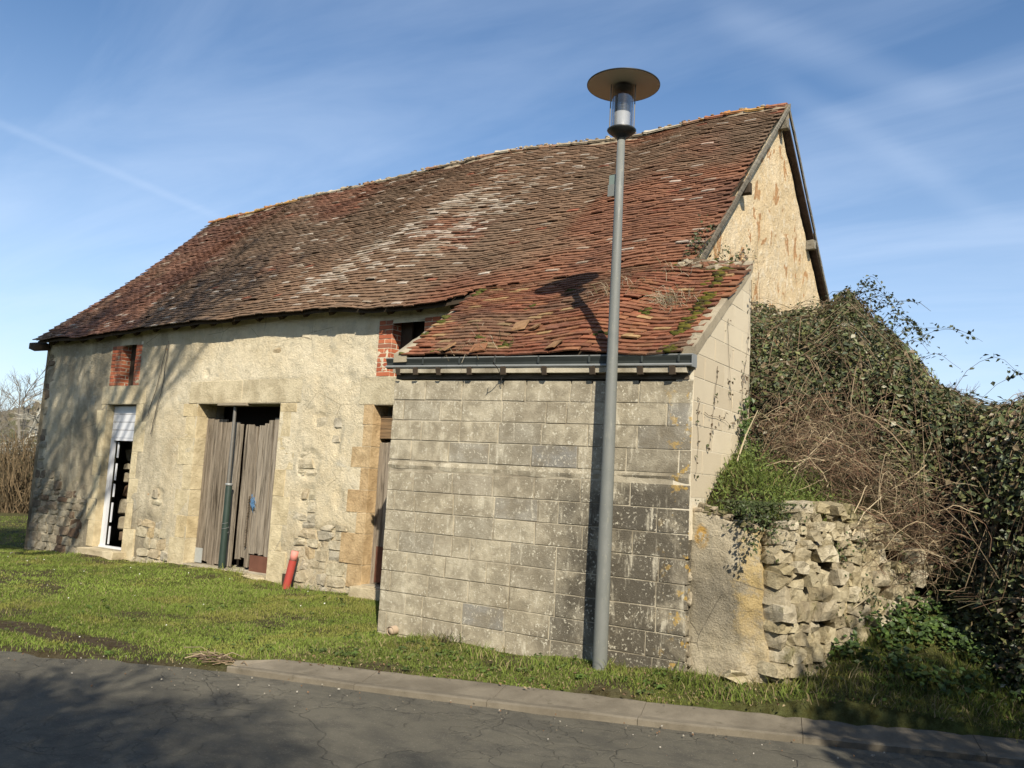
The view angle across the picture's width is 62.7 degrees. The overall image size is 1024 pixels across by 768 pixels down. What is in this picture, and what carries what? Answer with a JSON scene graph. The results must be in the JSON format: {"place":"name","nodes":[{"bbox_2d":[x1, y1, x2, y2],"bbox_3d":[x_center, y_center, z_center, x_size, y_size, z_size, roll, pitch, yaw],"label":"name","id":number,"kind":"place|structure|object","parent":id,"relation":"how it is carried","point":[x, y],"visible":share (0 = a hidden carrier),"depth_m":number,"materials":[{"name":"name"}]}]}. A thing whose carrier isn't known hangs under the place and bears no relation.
{"place":"outdoors","nodes":[
{"label":"outdoors","id":0,"kind":"place"},
{"bbox_2d":[1,421,30,445],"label":"hill","id":1,"kind":"structure","parent":0,"point":[15,433],"depth_m":165.00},
{"bbox_2d":[0,402,40,449],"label":"hillside wood","id":2,"kind":"object","parent":1,"relation":"on","point":[16,419],"visible":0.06,"depth_m":169.66,"materials":[{"name":"plant"}]},
{"bbox_2d":[0,651,1023,767],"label":"road","id":3,"kind":"structure","parent":0,"point":[55,713],"depth_m":5.38,"materials":[{"name":"grey asphalt"}]},
{"bbox_2d":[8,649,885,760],"bbox_3d":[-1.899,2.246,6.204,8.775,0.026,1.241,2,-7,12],"label":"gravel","id":4,"kind":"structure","parent":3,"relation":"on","point":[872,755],"depth_m":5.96,"materials":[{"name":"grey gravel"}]},
{"bbox_2d":[0,512,1023,742],"bbox_3d":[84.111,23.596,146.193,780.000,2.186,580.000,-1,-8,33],"label":"ground","id":5,"kind":"structure","parent":0,"point":[849,711],"depth_m":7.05,"materials":[{"name":"green plant"}]},
{"bbox_2d":[0,377,20,440],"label":"bare tree","id":6,"kind":"object","parent":5,"relation":"on","point":[8,416],"visible":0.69,"depth_m":36.01,"materials":[{"name":"brown plant"}]},
{"bbox_2d":[0,429,37,513],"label":"leafless shrub","id":7,"kind":"object","parent":5,"relation":"on","point":[16,482],"visible":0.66,"depth_m":24.77,"materials":[{"name":"brown plant"}]},
{"bbox_2d":[0,382,43,463],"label":"pale bare tree","id":8,"kind":"object","parent":5,"relation":"on","point":[35,418],"visible":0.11,"depth_m":29.67,"materials":[{"name":"beige plant"}]},
{"bbox_2d":[0,365,45,449],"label":"bare tree","id":9,"kind":"object","parent":5,"relation":"on","point":[23,400],"visible":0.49,"depth_m":32.73,"materials":[{"name":"brown plant"}]},
{"bbox_2d":[180,647,247,665],"bbox_3d":[-2.464,2.249,6.958,0.712,0.126,0.407,-1,-8,33],"label":"twig pile","id":10,"kind":"object","parent":5,"relation":"on","point":[203,657],"visible":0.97,"depth_m":6.91,"materials":[{"name":"beige wood"}]},
{"bbox_2d":[282,550,298,588],"bbox_3d":[-3.007,2.550,11.386,0.195,0.587,0.103,3,-7,1],"label":"red pipe","id":11,"kind":"object","parent":5,"relation":"on","point":[289,574],"visible":0.86,"depth_m":11.35,"materials":[{"name":"red plastic"}]},
{"bbox_2d":[387,625,398,635],"bbox_3d":[-1.206,2.490,8.493,0.090,0.095,0.086,-1,-8,33],"label":"stone","id":12,"kind":"object","parent":5,"relation":"on","point":[391,630],"visible":0.99,"depth_m":8.47,"materials":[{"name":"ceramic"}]},
{"bbox_2d":[24,103,830,599],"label":"barn","id":13,"kind":"structure","parent":5,"relation":"on","point":[298,321],"depth_m":12.58,"materials":[{"name":"beige stone"}]},
{"bbox_2d":[147,345,166,415],"bbox_3d":[-5.808,-0.058,13.760,0.341,1.175,0.015,-1,-8,34],"label":"hanging cable","id":14,"kind":"object","parent":13,"relation":"hanging from","point":[158,379],"visible":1,"depth_m":13.74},
{"bbox_2d":[150,341,168,433],"bbox_3d":[-5.738,0.060,13.697,0.247,1.531,0.016,-1,-8,34],"label":"hanging cable","id":15,"kind":"object","parent":13,"relation":"hanging from","point":[161,389],"visible":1,"depth_m":13.67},
{"bbox_2d":[194,419,243,566],"bbox_3d":[-4.507,1.649,12.937,0.847,2.234,0.042,-1,-8,33],"label":"door leaf","id":16,"kind":"structure","parent":13,"relation":"in","point":[218,435],"depth_m":12.94,"materials":[{"name":"brown wood"}]},
{"bbox_2d":[217,403,251,568],"bbox_3d":[-4.260,1.539,12.590,0.640,2.498,0.145,-1,-8,33],"label":"door prop","id":17,"kind":"object","parent":13,"relation":"attached to","point":[225,520],"depth_m":12.54,"materials":[{"name":"metal"}]},
{"bbox_2d":[234,418,279,572],"bbox_3d":[-3.721,1.638,12.427,0.964,2.283,0.094,-1,-8,34],"label":"door leaf","id":18,"kind":"structure","parent":13,"relation":"in","point":[259,458],"depth_m":12.47,"materials":[{"name":"brown wood"}]},
{"bbox_2d":[250,495,255,511],"bbox_3d":[-3.818,1.764,12.421,0.152,0.283,0.030,-2,-8,37],"label":"blue twine","id":19,"kind":"object","parent":18,"relation":"hanging from","point":[252,504],"visible":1,"depth_m":12.43,"materials":[{"name":"blue plastic"}]},
{"bbox_2d":[370,416,392,584],"bbox_3d":[-1.454,1.516,10.916,0.830,2.200,0.040,-1,-8,33],"label":"door leaf","id":20,"kind":"structure","parent":13,"relation":"in","point":[386,421],"depth_m":11.07,"materials":[{"name":"brown wood"}]},
{"bbox_2d":[682,205,753,261],"bbox_3d":[2.387,-1.577,9.220,0.730,1.214,1.214,-1,-8,33],"label":"ivy","id":21,"kind":"object","parent":13,"relation":"attached to","point":[700,243],"visible":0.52,"depth_m":8.92,"materials":[{"name":"green plant"}]},
{"bbox_2d":[755,223,759,300],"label":"gable vine","id":22,"kind":"object","parent":13,"relation":"attached to","point":[757,258],"visible":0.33,"depth_m":10.89,"materials":[{"name":"brown plant"}]},
{"bbox_2d":[416,629,471,643],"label":"dead weed","id":23,"kind":"object","parent":5,"relation":"on","point":[438,637],"visible":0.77,"depth_m":8.05,"materials":[{"name":"beige plant"}]},
{"bbox_2d":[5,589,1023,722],"bbox_3d":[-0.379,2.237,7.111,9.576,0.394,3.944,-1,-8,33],"label":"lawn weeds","id":24,"kind":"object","parent":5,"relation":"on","point":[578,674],"visible":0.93,"depth_m":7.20,"materials":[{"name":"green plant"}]},
{"bbox_2d":[377,258,752,672],"bbox_3d":[0.489,0.714,8.591,3.454,4.324,1.673,-1,-8,33],"label":"lean to","id":25,"kind":"object","parent":5,"relation":"on","point":[492,515],"visible":0.97,"depth_m":7.91,"materials":[{"name":"grey concrete"}]},
{"bbox_2d":[439,342,455,351],"bbox_3d":[-0.668,-0.373,8.586,0.188,0.020,0.164,-35,13,-32],"label":"broken tile","id":26,"kind":"object","parent":25,"relation":"on","point":[447,347],"visible":1,"depth_m":8.55,"materials":[{"name":"ceramic"}]},
{"bbox_2d":[469,343,487,352],"bbox_3d":[-0.326,-0.364,8.371,0.171,0.018,0.180,-3,28,23],"label":"broken tile","id":27,"kind":"object","parent":25,"relation":"on","point":[475,348],"visible":1,"depth_m":8.35,"materials":[{"name":"ceramic"}]},
{"bbox_2d":[443,325,513,360],"bbox_3d":[-0.289,-0.443,8.401,0.546,0.521,0.893,8,-8,-33],"label":"dry weed","id":28,"kind":"object","parent":25,"relation":"on","point":[481,341],"visible":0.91,"depth_m":8.47,"materials":[{"name":"brown plant"}]},
{"bbox_2d":[510,320,529,330],"bbox_3d":[0.081,-0.603,8.602,0.172,0.018,0.203,-6,26,26],"label":"broken tile","id":29,"kind":"object","parent":25,"relation":"on","point":[520,325],"visible":1,"depth_m":8.57,"materials":[{"name":"ceramic"}]},
{"bbox_2d":[528,323,540,329],"bbox_3d":[0.236,-0.581,8.451,0.123,0.019,0.108,-35,15,-32],"label":"broken tile","id":30,"kind":"object","parent":25,"relation":"on","point":[535,326],"visible":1,"depth_m":8.43,"materials":[{"name":"ceramic"}]},
{"bbox_2d":[544,340,562,348],"bbox_3d":[0.390,-0.371,7.901,0.181,0.019,0.135,-36,18,-34],"label":"broken tile","id":31,"kind":"object","parent":25,"relation":"on","point":[554,344],"visible":1,"depth_m":7.88,"materials":[{"name":"ceramic"}]},
{"bbox_2d":[587,265,652,303],"bbox_3d":[1.078,-0.951,8.517,0.721,0.546,0.713,-1,-8,33],"label":"dry weed","id":32,"kind":"object","parent":25,"relation":"on","point":[609,288],"visible":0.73,"depth_m":8.58,"materials":[{"name":"brown plant"}]},
{"bbox_2d":[633,280,713,313],"bbox_3d":[1.531,-0.821,8.093,0.764,0.410,0.549,-1,-8,33],"label":"dry weed","id":33,"kind":"object","parent":25,"relation":"on","point":[670,298],"visible":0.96,"depth_m":8.11,"materials":[{"name":"beige plant"}]},
{"bbox_2d":[625,250,751,291],"bbox_3d":[1.706,-1.153,8.690,0.833,0.686,1.338,9,-9,-41],"label":"dry weed","id":34,"kind":"object","parent":25,"relation":"on","point":[680,269],"visible":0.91,"depth_m":8.61,"materials":[{"name":"brown plant"}]},
{"bbox_2d":[695,280,754,477],"bbox_3d":[1.996,-0.121,7.798,0.104,2.042,1.462,-1,-8,33],"label":"dead creeper","id":35,"kind":"object","parent":25,"relation":"hanging from","point":[748,390],"visible":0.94,"depth_m":7.88,"materials":[{"name":"brown plant"}]},
{"bbox_2d":[587,67,659,670],"bbox_3d":[0.869,-0.065,7.339,0.662,5.420,0.662,-1,-8,33],"label":"street lamp","id":36,"kind":"object","parent":5,"relation":"on","point":[622,87],"visible":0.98,"depth_m":7.36,"materials":[{"name":"grey metal"}]},
{"bbox_2d":[227,659,1023,766],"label":"kerb","id":37,"kind":"structure","parent":5,"relation":"on","point":[902,740],"depth_m":6.02,"materials":[{"name":"concrete"}]},
{"bbox_2d":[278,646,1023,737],"bbox_3d":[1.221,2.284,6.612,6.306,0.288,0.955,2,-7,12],"label":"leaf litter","id":38,"kind":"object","parent":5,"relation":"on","point":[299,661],"visible":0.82,"depth_m":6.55,"materials":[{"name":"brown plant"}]},
{"bbox_2d":[721,670,753,683],"bbox_3d":[1.778,2.328,6.675,0.248,0.101,0.196,18,-22,5],"label":"fallen stone","id":39,"kind":"object","parent":5,"relation":"on","point":[727,674],"visible":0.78,"depth_m":6.62,"materials":[{"name":"stone"}]},
{"bbox_2d":[683,500,941,683],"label":"stone wall","id":40,"kind":"structure","parent":5,"relation":"on","point":[754,615],"depth_m":6.88,"materials":[{"name":"stone"}]},
{"bbox_2d":[737,410,881,614],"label":"dead stalks","id":41,"kind":"object","parent":40,"relation":"on","point":[797,466],"visible":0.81,"depth_m":7.70,"materials":[{"name":"beige plant"}]},
{"bbox_2d":[739,496,914,629],"bbox_3d":[2.651,1.593,7.106,2.125,1.224,0.343,7,-8,-30],"label":"wall ivy","id":42,"kind":"object","parent":40,"relation":"attached to","point":[744,511],"depth_m":6.77,"materials":[{"name":"green plant"}]},
{"bbox_2d":[822,587,1023,705],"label":"ground ivy","id":43,"kind":"object","parent":5,"relation":"on","point":[933,623],"visible":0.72,"depth_m":6.91,"materials":[{"name":"green plant"}]},
{"bbox_2d":[0,0,1023,446],"label":"sky","id":44,"kind":"structure","parent":0,"point":[128,128],"materials":[{"name":"blue"}]},
{"bbox_2d":[695,438,937,554],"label":"earth bank","id":45,"kind":"structure","parent":0,"point":[734,491],"depth_m":7.78,"materials":[{"name":"green plant"}]},
{"bbox_2d":[737,396,756,450],"bbox_3d":[2.253,0.424,8.104,0.138,0.675,0.503,-1,-8,33],"label":"shrub","id":46,"kind":"object","parent":45,"relation":"on","point":[743,426],"visible":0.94,"depth_m":8.11,"materials":[{"name":"green plant"}]},
{"bbox_2d":[748,275,1023,701],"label":"bramble thicket","id":47,"kind":"object","parent":45,"relation":"on","point":[852,344],"visible":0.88,"depth_m":8.12,"materials":[{"name":"green plant"}]},
{"bbox_2d":[746,325,1006,602],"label":"dry stems","id":48,"kind":"object","parent":47,"relation":"in","point":[859,463],"visible":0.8,"depth_m":7.70,"materials":[{"name":"brown plant"}]},
{"bbox_2d":[934,375,979,397],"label":"bare bush","id":49,"kind":"object","parent":45,"relation":"on","point":[966,389],"visible":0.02,"depth_m":15.98,"materials":[{"name":"brown plant"}]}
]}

